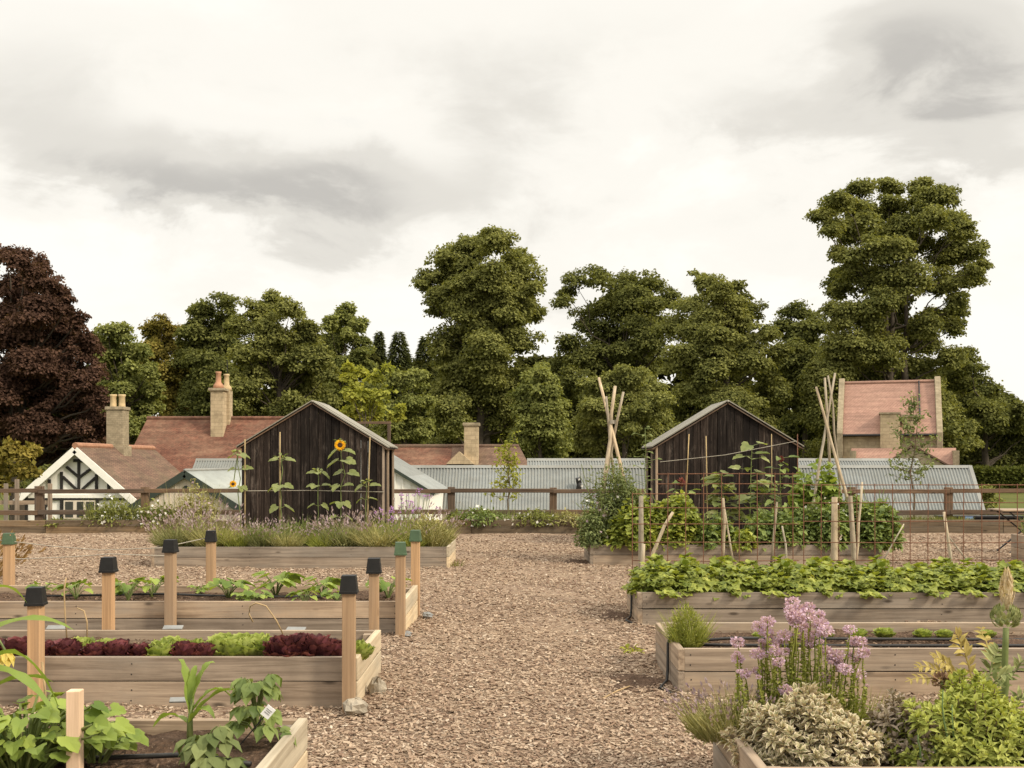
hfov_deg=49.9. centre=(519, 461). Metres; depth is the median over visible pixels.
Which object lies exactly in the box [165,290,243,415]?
broadleaf tree
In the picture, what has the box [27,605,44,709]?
wooden stake
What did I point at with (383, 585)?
courgette seedling
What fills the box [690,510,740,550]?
bean bush
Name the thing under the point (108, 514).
flowering shrub
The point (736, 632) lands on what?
soil crumbs
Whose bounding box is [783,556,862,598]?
strawberry plant
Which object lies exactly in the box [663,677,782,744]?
bush
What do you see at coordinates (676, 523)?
bean bush
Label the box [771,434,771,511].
cane
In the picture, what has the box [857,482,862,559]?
stick
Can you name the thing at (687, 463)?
cane
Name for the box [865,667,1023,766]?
sage bush
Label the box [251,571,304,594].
courgette seedling
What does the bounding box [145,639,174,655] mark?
green lettuce
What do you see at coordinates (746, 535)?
bean bush
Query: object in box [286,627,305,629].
slate tag
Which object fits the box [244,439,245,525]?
cane
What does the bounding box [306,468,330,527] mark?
sunflower
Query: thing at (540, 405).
broadleaf tree
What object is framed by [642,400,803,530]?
garden shed
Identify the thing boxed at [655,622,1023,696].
raised bed
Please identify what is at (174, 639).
green lettuce
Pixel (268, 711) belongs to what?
plant tag
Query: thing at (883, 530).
bean bush
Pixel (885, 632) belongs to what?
green lettuce
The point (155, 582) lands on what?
courgette seedling
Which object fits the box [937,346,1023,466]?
broadleaf tree
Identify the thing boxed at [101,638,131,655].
red lettuce
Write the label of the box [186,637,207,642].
green lettuce
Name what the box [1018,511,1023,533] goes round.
leafy plant
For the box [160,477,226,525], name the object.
flowering shrub
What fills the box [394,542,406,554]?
upturned pot
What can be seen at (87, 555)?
net line
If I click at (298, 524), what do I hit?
herb clump
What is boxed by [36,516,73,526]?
flowering shrub
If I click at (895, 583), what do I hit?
strawberry plant
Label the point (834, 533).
support post
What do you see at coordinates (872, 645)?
irrigation hose
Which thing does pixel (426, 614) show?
stone
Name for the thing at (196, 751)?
french bean
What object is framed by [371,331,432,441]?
conifer
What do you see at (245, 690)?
french bean
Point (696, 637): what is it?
feathery herb
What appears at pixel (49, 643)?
red lettuce
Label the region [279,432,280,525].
cane
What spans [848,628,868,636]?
green lettuce
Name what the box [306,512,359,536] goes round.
lavender bush
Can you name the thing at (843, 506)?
bean bush
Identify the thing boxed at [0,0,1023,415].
sky
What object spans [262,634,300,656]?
red lettuce
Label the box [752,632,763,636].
green lettuce
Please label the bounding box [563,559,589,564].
soil heap
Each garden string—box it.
[259,490,376,491]
[662,441,795,461]
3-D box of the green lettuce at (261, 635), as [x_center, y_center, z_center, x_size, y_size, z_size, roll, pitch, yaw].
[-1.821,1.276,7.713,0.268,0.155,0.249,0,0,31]
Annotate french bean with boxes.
[173,725,247,767]
[225,674,296,746]
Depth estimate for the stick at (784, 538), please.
12.19 m
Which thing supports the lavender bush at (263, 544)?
on the raised bed at (307, 556)
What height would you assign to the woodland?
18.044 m
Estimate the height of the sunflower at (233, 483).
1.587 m
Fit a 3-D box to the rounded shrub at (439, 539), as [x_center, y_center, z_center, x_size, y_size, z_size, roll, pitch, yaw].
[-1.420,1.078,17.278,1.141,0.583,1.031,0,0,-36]
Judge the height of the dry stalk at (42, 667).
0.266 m
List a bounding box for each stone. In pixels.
[342,697,367,716]
[367,676,386,694]
[422,611,432,618]
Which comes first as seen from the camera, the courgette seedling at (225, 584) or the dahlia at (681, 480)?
the courgette seedling at (225, 584)
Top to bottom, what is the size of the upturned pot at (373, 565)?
0.118 m
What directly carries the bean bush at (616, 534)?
on the raised bed at (604, 554)
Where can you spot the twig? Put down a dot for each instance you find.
(616, 691)
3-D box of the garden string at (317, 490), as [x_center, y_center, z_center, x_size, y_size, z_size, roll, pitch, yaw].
[-3.386,0.477,17.950,2.334,0.036,0.012,0,0,0]
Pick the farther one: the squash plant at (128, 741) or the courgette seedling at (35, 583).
the courgette seedling at (35, 583)
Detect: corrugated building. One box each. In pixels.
[192,458,241,468]
[411,465,984,519]
[527,458,920,464]
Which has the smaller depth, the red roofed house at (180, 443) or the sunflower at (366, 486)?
the sunflower at (366, 486)
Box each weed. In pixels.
[450,559,464,566]
[619,643,644,653]
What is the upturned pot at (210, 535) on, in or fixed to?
on the wooden stake at (210, 561)
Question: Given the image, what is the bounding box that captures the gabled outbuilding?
[124,468,241,519]
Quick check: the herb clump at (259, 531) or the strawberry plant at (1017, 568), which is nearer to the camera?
the strawberry plant at (1017, 568)
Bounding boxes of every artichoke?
[905,567,1023,710]
[931,671,950,697]
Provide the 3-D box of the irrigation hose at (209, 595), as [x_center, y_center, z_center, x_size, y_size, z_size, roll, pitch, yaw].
[-3.450,1.335,11.018,3.101,0.041,0.086,0,0,0]
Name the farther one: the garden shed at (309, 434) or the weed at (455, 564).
the garden shed at (309, 434)
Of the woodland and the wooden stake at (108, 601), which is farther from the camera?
the woodland
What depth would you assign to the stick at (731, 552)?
12.19 m
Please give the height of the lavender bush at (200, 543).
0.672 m
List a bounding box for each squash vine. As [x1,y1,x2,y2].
[701,470,747,522]
[741,474,781,519]
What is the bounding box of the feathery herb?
[651,598,724,647]
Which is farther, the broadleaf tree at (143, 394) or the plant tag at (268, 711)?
the broadleaf tree at (143, 394)
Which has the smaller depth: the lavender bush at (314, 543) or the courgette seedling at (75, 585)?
the courgette seedling at (75, 585)
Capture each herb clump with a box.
[146,523,185,538]
[238,517,292,546]
[271,513,329,545]
[312,523,358,546]
[371,519,424,545]
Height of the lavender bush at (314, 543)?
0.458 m
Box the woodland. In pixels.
[1,351,1021,465]
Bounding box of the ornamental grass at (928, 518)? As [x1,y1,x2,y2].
[897,515,974,519]
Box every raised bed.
[0,585,417,633]
[0,630,380,707]
[26,718,307,767]
[151,539,455,568]
[584,543,882,565]
[627,581,1023,624]
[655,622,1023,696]
[713,711,1023,767]
[1011,534,1023,562]
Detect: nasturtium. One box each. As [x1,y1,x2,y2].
[782,467,813,515]
[793,458,844,515]
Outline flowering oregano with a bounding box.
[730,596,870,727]
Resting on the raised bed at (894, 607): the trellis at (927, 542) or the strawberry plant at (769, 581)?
the strawberry plant at (769, 581)
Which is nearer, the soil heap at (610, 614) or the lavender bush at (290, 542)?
the soil heap at (610, 614)
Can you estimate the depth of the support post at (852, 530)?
12.12 m
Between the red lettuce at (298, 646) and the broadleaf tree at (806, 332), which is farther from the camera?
the broadleaf tree at (806, 332)
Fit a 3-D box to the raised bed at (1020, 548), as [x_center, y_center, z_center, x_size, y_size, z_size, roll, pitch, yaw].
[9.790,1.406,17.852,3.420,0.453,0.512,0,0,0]
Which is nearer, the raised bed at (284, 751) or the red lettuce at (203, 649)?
the raised bed at (284, 751)
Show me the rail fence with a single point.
(39, 512)
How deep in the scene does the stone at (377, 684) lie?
7.57 m
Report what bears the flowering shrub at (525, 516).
on the planting strip
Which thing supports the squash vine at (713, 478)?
on the raised bed at (604, 554)
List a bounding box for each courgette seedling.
[25,581,56,590]
[51,579,92,599]
[115,578,150,600]
[128,575,178,596]
[187,584,210,593]
[207,578,255,597]
[230,590,255,600]
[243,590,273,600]
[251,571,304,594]
[286,587,319,600]
[303,576,340,594]
[320,588,341,600]
[365,576,411,597]
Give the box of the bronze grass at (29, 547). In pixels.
[0,528,45,576]
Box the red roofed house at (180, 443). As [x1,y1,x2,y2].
[134,360,283,471]
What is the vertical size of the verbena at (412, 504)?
0.951 m
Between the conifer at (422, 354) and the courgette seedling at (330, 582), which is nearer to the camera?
the courgette seedling at (330, 582)
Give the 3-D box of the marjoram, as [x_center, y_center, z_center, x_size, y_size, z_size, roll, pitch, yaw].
[1.424,1.228,5.438,0.911,0.313,0.574,0,0,0]
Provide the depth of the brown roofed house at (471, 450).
49.30 m
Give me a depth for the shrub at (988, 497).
36.69 m
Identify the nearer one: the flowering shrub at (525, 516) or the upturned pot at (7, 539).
the upturned pot at (7, 539)
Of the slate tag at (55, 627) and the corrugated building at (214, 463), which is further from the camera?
the corrugated building at (214, 463)
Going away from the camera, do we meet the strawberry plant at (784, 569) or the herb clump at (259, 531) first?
the strawberry plant at (784, 569)
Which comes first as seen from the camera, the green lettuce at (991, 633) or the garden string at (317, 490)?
the green lettuce at (991, 633)
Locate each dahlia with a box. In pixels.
[666,477,699,514]
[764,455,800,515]
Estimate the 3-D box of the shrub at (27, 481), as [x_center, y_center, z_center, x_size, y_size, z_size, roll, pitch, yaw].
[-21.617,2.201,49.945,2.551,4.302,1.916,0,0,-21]
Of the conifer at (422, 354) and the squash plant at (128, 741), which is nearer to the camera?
the squash plant at (128, 741)
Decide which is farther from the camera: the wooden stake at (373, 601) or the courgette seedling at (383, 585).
the courgette seedling at (383, 585)
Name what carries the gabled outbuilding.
on the ground at (1009, 497)
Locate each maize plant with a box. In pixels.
[0,584,72,715]
[153,658,236,738]
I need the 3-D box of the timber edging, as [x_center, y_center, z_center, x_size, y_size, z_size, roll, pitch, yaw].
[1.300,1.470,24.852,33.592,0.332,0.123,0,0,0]
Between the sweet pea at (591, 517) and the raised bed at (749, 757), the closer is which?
the raised bed at (749, 757)
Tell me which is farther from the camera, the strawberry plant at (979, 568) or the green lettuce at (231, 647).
the strawberry plant at (979, 568)
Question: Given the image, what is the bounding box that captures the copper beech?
[0,243,110,519]
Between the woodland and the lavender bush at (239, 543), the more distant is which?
the woodland
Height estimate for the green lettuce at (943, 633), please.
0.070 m
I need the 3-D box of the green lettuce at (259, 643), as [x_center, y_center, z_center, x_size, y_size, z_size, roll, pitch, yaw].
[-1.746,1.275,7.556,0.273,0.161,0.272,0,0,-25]
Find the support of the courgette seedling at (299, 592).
on the raised bed at (210, 613)
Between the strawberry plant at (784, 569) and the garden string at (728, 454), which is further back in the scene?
the garden string at (728, 454)
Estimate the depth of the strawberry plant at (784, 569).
11.01 m
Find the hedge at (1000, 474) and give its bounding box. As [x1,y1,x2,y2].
[970,464,1023,488]
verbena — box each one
[375,506,400,534]
[391,488,438,527]
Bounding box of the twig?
[602,685,629,698]
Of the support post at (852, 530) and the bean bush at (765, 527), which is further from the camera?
the bean bush at (765, 527)
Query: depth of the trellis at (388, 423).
23.16 m
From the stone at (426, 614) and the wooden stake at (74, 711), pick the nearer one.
the wooden stake at (74, 711)
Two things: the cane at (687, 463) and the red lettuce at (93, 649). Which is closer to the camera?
the red lettuce at (93, 649)
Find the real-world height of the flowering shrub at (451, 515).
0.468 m
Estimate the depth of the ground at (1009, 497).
63.29 m
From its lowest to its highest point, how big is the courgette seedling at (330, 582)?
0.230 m
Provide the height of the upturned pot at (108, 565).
0.118 m
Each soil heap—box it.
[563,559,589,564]
[599,610,633,620]
[607,674,673,692]
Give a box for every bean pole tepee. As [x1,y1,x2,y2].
[597,377,628,537]
[811,373,847,508]
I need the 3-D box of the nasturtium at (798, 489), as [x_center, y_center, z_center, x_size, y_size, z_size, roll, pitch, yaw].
[4.678,0.750,18.200,0.843,1.353,0.763,0,0,-42]
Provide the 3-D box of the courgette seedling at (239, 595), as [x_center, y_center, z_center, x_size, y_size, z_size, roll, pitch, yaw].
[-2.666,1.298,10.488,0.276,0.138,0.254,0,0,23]
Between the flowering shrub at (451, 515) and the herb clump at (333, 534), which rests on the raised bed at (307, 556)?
the herb clump at (333, 534)
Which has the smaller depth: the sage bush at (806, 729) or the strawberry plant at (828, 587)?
the sage bush at (806, 729)
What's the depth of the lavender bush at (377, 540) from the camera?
16.86 m
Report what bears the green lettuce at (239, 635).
on the raised bed at (315, 681)
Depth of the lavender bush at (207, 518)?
17.85 m
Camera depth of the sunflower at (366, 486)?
17.90 m
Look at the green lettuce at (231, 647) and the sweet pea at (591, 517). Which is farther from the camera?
the sweet pea at (591, 517)
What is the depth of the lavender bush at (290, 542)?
17.00 m
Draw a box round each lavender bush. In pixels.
[137,506,219,546]
[163,497,243,535]
[181,510,246,546]
[207,519,263,546]
[220,513,275,536]
[230,517,295,546]
[261,520,310,546]
[275,514,334,544]
[300,526,350,546]
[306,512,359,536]
[308,506,381,546]
[340,511,388,534]
[343,509,415,546]
[362,498,441,534]
[383,523,435,546]
[402,507,467,545]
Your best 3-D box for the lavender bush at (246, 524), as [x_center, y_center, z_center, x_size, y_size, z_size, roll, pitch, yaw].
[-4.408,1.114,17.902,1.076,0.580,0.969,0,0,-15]
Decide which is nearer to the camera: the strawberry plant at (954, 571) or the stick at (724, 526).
the strawberry plant at (954, 571)
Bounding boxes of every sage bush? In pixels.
[717,682,900,767]
[864,687,942,766]
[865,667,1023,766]
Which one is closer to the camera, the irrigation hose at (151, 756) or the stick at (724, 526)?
the irrigation hose at (151, 756)
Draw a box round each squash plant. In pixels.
[0,690,134,767]
[64,721,148,763]
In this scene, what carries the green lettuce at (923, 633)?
on the raised bed at (888, 668)
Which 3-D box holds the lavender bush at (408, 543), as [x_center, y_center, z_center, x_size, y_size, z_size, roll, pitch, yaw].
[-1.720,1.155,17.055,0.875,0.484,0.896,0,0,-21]
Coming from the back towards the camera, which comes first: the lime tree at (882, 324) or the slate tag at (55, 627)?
the lime tree at (882, 324)
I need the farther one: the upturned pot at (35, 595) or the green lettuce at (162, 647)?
the green lettuce at (162, 647)
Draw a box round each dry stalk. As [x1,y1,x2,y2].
[41,662,46,696]
[63,578,67,637]
[77,607,87,636]
[248,602,283,633]
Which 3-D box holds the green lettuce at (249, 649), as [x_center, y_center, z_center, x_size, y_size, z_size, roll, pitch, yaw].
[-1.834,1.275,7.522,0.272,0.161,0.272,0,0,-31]
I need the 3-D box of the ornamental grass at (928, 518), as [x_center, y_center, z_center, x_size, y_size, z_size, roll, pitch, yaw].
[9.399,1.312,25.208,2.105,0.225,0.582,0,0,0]
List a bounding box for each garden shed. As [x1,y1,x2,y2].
[236,400,397,537]
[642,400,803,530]
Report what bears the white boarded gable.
on the ground at (1009, 497)
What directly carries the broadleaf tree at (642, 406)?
on the ground at (1009, 497)
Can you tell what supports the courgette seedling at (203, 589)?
on the raised bed at (210, 613)
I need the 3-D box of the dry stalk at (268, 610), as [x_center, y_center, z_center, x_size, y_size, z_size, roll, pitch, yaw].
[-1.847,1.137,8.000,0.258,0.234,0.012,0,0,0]
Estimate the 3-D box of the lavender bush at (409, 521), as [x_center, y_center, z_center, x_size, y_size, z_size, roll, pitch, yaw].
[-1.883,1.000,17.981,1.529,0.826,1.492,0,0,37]
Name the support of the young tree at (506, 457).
on the ground at (1009, 497)
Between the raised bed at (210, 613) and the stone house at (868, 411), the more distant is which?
the stone house at (868, 411)
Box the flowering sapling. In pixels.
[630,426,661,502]
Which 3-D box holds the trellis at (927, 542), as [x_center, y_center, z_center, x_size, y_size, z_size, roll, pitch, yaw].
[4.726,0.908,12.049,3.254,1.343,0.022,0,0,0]
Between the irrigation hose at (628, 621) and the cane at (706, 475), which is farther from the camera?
the cane at (706, 475)
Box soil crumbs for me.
[5,546,1022,767]
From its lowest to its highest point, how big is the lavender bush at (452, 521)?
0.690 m
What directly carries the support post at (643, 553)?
attached to the raised bed at (894, 607)
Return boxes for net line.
[0,538,204,549]
[0,554,163,558]
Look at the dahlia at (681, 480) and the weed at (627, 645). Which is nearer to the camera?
the weed at (627, 645)
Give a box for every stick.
[651,512,673,554]
[722,498,725,556]
[725,510,733,560]
[770,502,777,565]
[781,526,786,558]
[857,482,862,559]
[884,524,903,558]
[943,512,952,562]
[949,537,970,564]
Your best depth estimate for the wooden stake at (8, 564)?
11.61 m
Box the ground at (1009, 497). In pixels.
[0,409,1023,519]
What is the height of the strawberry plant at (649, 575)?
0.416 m
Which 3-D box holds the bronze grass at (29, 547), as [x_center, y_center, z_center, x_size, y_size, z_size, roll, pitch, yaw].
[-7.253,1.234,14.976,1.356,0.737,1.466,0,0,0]
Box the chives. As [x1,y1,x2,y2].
[917,690,989,765]
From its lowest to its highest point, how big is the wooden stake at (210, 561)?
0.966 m
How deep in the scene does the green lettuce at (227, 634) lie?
7.74 m
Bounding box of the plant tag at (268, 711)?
[240,704,275,744]
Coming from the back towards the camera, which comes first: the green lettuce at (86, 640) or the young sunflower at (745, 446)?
the young sunflower at (745, 446)
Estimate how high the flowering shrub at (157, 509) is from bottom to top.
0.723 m
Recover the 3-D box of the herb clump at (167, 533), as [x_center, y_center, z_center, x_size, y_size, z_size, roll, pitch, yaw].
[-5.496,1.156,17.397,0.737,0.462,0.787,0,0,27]
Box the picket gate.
[0,479,51,519]
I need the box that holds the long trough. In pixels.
[934,515,1022,519]
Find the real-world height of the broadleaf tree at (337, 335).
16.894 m
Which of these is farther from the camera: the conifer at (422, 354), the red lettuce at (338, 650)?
the conifer at (422, 354)
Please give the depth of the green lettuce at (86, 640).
7.58 m
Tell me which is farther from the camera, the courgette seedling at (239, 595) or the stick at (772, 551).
the stick at (772, 551)
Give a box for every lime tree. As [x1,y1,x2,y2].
[409,224,548,459]
[791,175,994,457]
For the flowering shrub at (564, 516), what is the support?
on the planting strip
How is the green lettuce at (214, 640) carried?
on the raised bed at (315, 681)
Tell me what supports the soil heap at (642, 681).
on the path
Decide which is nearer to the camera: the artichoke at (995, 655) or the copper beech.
the artichoke at (995, 655)
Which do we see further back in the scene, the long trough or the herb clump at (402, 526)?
the long trough
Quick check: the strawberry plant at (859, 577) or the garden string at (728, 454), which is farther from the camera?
the garden string at (728, 454)
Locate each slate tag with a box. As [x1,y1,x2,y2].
[46,625,64,629]
[162,625,183,629]
[169,697,185,702]
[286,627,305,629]
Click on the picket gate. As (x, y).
(6, 502)
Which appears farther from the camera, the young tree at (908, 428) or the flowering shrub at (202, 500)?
the young tree at (908, 428)
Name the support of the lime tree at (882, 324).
on the ground at (1009, 497)
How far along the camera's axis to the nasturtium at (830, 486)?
17.91 m
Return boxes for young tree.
[338,359,406,436]
[483,431,524,516]
[885,390,941,516]
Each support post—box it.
[638,496,643,566]
[640,544,644,567]
[831,497,837,566]
[848,496,857,564]
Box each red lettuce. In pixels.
[1,636,26,655]
[45,639,55,655]
[48,638,83,655]
[78,641,106,655]
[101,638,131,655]
[126,642,151,655]
[168,640,196,655]
[191,642,219,655]
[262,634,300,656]
[284,632,312,655]
[298,633,339,655]
[330,640,341,655]
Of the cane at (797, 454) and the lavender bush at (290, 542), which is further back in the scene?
the cane at (797, 454)
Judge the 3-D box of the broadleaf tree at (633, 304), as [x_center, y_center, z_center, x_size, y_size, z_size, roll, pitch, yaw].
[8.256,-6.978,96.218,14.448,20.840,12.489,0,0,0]
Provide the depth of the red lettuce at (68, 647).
7.41 m
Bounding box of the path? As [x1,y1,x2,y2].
[0,532,1023,767]
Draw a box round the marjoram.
[725,678,889,730]
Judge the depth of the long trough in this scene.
26.30 m
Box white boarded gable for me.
[394,455,447,519]
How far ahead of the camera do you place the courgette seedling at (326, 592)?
10.48 m
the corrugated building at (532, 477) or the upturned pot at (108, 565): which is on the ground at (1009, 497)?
the corrugated building at (532, 477)
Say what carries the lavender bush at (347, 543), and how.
on the raised bed at (307, 556)
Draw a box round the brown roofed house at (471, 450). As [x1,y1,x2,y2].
[393,423,526,464]
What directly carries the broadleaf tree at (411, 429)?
on the ground at (1009, 497)
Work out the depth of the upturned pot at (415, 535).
11.55 m
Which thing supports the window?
in the half timbered cottage
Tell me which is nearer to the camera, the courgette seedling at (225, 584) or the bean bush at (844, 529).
the courgette seedling at (225, 584)
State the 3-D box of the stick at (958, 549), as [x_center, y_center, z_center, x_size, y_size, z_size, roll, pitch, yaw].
[4.981,1.121,12.201,0.481,0.611,0.022,0,0,0]
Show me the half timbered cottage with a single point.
(116, 461)
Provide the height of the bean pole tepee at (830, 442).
2.908 m
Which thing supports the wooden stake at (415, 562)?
on the ground at (1009, 497)
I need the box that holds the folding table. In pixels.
[987,508,1023,552]
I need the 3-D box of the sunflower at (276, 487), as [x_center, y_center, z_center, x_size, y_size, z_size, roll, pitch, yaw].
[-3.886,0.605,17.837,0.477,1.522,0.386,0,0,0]
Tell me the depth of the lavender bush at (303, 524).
17.86 m
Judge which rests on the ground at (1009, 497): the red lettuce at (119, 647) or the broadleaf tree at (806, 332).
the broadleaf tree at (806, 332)
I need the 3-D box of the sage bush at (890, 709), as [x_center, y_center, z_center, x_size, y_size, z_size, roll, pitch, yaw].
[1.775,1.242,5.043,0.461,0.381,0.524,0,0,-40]
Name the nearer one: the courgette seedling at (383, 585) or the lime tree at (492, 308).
the courgette seedling at (383, 585)
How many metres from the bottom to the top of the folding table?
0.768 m
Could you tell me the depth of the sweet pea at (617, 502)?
17.55 m
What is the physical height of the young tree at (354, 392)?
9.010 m
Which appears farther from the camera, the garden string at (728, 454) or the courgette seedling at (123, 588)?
the garden string at (728, 454)
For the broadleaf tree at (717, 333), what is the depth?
72.97 m
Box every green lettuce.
[71,636,94,650]
[93,637,115,643]
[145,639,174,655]
[160,635,186,643]
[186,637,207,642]
[201,634,231,655]
[206,632,232,640]
[216,636,244,655]
[233,632,252,638]
[235,637,260,655]
[248,632,269,639]
[251,636,271,655]
[356,639,375,659]
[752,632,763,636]
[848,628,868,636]
[872,627,895,637]
[912,628,932,637]
[934,629,953,637]
[979,629,996,636]
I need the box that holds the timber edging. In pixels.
[0,520,1023,533]
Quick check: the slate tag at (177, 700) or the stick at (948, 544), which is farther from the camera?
the stick at (948, 544)
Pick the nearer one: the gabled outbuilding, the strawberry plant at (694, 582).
the strawberry plant at (694, 582)
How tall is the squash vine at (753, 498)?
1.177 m
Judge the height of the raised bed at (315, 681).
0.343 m
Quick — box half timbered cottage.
[14,394,179,519]
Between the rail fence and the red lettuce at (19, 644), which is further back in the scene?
the rail fence
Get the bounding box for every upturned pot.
[1,533,16,544]
[24,586,47,605]
[98,557,118,572]
[162,539,178,552]
[204,530,217,541]
[339,574,358,593]
[366,558,381,573]
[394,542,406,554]
[409,530,421,541]
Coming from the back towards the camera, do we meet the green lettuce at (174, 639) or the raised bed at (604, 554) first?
the raised bed at (604, 554)
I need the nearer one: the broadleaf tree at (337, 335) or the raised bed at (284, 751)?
the raised bed at (284, 751)
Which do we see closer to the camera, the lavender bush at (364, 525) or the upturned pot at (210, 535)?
the upturned pot at (210, 535)
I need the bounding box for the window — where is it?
[64,500,94,518]
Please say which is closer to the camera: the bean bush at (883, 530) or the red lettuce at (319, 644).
the red lettuce at (319, 644)
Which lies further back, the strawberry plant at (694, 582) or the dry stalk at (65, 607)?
the strawberry plant at (694, 582)
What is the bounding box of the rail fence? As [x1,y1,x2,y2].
[0,486,1023,519]
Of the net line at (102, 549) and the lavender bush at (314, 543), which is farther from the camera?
the lavender bush at (314, 543)
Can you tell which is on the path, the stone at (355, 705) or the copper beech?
the stone at (355, 705)
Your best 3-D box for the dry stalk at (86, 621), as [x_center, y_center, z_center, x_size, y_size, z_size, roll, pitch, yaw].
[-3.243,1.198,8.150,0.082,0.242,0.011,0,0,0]
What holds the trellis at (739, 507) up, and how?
on the path
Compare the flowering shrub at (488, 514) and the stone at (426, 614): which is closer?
the stone at (426, 614)
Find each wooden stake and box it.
[3,535,14,584]
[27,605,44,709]
[66,689,83,767]
[102,573,114,629]
[164,552,176,624]
[206,542,215,583]
[342,594,355,712]
[369,574,378,629]
[395,555,405,636]
[411,542,419,616]
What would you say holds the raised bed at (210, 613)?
on the path
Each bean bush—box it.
[600,495,673,551]
[647,489,706,549]
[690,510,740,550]
[722,526,760,552]
[742,503,810,551]
[785,502,827,546]
[802,495,850,552]
[834,485,866,544]
[854,488,906,552]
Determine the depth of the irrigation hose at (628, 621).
11.26 m
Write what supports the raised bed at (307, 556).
on the path
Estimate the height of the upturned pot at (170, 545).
0.118 m
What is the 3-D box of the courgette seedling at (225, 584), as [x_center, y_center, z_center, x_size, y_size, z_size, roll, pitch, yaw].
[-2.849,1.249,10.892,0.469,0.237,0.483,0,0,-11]
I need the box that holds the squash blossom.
[0,640,14,666]
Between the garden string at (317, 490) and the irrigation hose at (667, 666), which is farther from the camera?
the garden string at (317, 490)
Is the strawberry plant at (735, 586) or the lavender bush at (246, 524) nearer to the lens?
the strawberry plant at (735, 586)
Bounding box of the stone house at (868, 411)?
[837,376,958,464]
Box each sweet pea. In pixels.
[573,495,618,550]
[576,457,651,543]
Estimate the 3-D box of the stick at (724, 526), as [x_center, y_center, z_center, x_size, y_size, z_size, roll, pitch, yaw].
[2.252,0.744,12.203,0.064,0.690,0.044,0,0,0]
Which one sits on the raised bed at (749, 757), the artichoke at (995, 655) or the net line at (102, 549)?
the artichoke at (995, 655)
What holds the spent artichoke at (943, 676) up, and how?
attached to the artichoke at (995, 655)
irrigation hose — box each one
[20,593,325,597]
[84,752,251,766]
[625,588,642,622]
[659,637,672,693]
[701,643,1023,646]
[707,637,1023,640]
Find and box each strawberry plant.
[621,553,687,598]
[656,552,724,595]
[681,555,764,600]
[725,559,795,598]
[760,554,824,596]
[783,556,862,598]
[819,558,890,599]
[857,554,923,595]
[874,562,960,599]
[919,556,995,598]
[950,557,1023,595]
[979,559,1023,591]
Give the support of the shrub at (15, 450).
on the ground at (1009, 497)
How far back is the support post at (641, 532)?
12.12 m
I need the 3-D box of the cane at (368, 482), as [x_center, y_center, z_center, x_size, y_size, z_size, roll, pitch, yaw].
[-2.478,0.392,17.981,0.072,1.602,0.026,0,0,0]
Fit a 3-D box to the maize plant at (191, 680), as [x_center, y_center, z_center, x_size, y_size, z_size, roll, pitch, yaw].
[-1.544,1.146,5.241,0.451,0.408,0.138,0,0,0]
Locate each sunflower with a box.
[227,449,253,525]
[268,452,295,530]
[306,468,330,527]
[326,438,358,526]
[355,479,380,533]
[728,441,769,526]
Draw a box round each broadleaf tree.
[81,321,167,444]
[136,312,193,415]
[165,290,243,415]
[222,288,345,415]
[317,301,386,433]
[368,365,438,443]
[505,361,574,457]
[537,263,689,457]
[563,363,681,457]
[648,268,802,450]
[767,298,835,457]
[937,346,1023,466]
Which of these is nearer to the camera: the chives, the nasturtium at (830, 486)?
the chives
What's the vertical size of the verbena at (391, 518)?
0.673 m
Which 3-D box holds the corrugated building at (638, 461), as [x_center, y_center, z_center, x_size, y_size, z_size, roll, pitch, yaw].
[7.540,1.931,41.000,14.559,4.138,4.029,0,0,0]
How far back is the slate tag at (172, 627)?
9.69 m
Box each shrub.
[0,435,43,519]
[14,464,52,493]
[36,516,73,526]
[79,493,149,526]
[132,498,183,528]
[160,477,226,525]
[401,512,461,546]
[442,508,467,526]
[449,504,514,526]
[506,506,561,526]
[551,507,583,527]
[979,485,1005,509]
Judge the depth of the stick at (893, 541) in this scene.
12.19 m
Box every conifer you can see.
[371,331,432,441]
[372,331,386,382]
[406,336,442,434]
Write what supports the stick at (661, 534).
on the path
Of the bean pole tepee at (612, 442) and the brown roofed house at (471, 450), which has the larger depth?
the brown roofed house at (471, 450)
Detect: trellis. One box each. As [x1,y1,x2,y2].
[356,421,390,442]
[632,473,798,569]
[803,484,1023,567]
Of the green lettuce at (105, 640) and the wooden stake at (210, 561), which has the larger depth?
the wooden stake at (210, 561)
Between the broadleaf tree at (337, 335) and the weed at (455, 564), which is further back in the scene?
the broadleaf tree at (337, 335)
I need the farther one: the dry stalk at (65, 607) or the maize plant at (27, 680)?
the dry stalk at (65, 607)
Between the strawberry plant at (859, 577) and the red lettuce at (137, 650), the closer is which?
the red lettuce at (137, 650)
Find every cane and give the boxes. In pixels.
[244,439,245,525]
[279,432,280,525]
[366,437,370,531]
[686,435,688,494]
[706,438,707,520]
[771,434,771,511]
[797,434,797,497]

